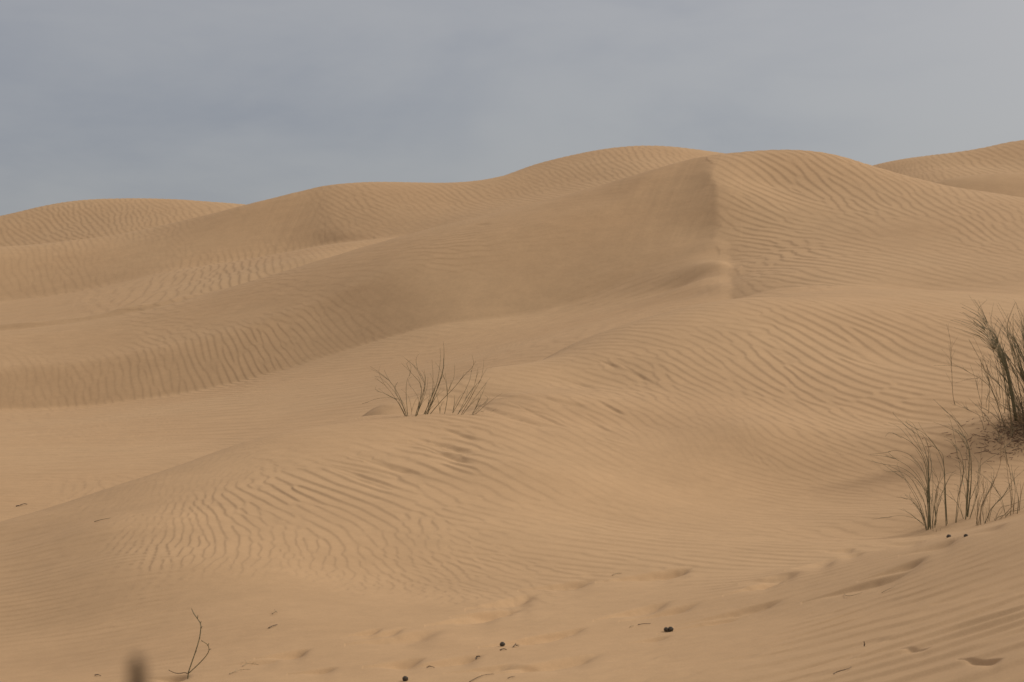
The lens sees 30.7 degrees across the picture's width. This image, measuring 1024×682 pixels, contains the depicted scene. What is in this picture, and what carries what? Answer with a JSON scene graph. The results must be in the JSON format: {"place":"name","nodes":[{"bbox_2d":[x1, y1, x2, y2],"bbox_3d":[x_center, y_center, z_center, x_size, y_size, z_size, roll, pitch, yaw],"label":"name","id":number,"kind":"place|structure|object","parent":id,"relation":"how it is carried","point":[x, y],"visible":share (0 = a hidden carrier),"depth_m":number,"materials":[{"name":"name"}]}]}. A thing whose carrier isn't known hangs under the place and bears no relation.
{"place":"outdoors","nodes":[
{"label":"outdoors","id":0,"kind":"place"},
{"bbox_2d":[0,198,245,246],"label":"dune","id":1,"kind":"structure","parent":0,"point":[73,220],"depth_m":129.87,"materials":[{"name":"beige sand"}]},
{"bbox_2d":[0,145,721,323],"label":"second dune","id":2,"kind":"structure","parent":0,"point":[227,248],"depth_m":96.59,"materials":[{"name":"beige sand"}]},
{"bbox_2d":[363,343,501,415],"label":"desert grass","id":3,"kind":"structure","parent":0,"point":[420,404],"depth_m":23.83,"materials":[{"name":"plant"}]},
{"bbox_2d":[0,289,1023,681],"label":"foreground dune","id":4,"kind":"structure","parent":0,"point":[716,487],"depth_m":17.23,"materials":[{"name":"beige sand"}]},
{"bbox_2d":[129,655,146,681],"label":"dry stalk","id":5,"kind":"object","parent":4,"relation":"on","point":[137,672],"visible":1,"depth_m":0.62,"materials":[{"name":"brown plant"}]},
{"bbox_2d":[169,608,210,678],"bbox_3d":[-1.864,1.798,10.917,0.213,0.432,0.192,0,0,36],"label":"seedling","id":6,"kind":"object","parent":4,"relation":"on","point":[195,651],"visible":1,"depth_m":10.95,"materials":[{"name":"brown plant"}]},
{"bbox_2d":[869,408,1023,529],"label":"desert grass","id":7,"kind":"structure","parent":4,"relation":"on","point":[927,488],"depth_m":17.81,"materials":[{"name":"plant"}]},
{"bbox_2d":[0,150,1023,520],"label":"dune","id":8,"kind":"structure","parent":0,"point":[96,402],"depth_m":54.72,"materials":[{"name":"beige sand"}]},
{"bbox_2d":[0,0,1023,215],"label":"sky","id":9,"kind":"structure","parent":0,"point":[246,102],"materials":[{"name":"grey"}]},
{"bbox_2d":[873,140,1023,197],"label":"distant dune","id":10,"kind":"structure","parent":0,"point":[998,168],"depth_m":124.26,"materials":[{"name":"beige sand"}]},
{"bbox_2d":[922,297,1023,461],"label":"desert grass","id":11,"kind":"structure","parent":0,"point":[1001,356],"depth_m":22.79,"materials":[{"name":"plant"}]}
]}

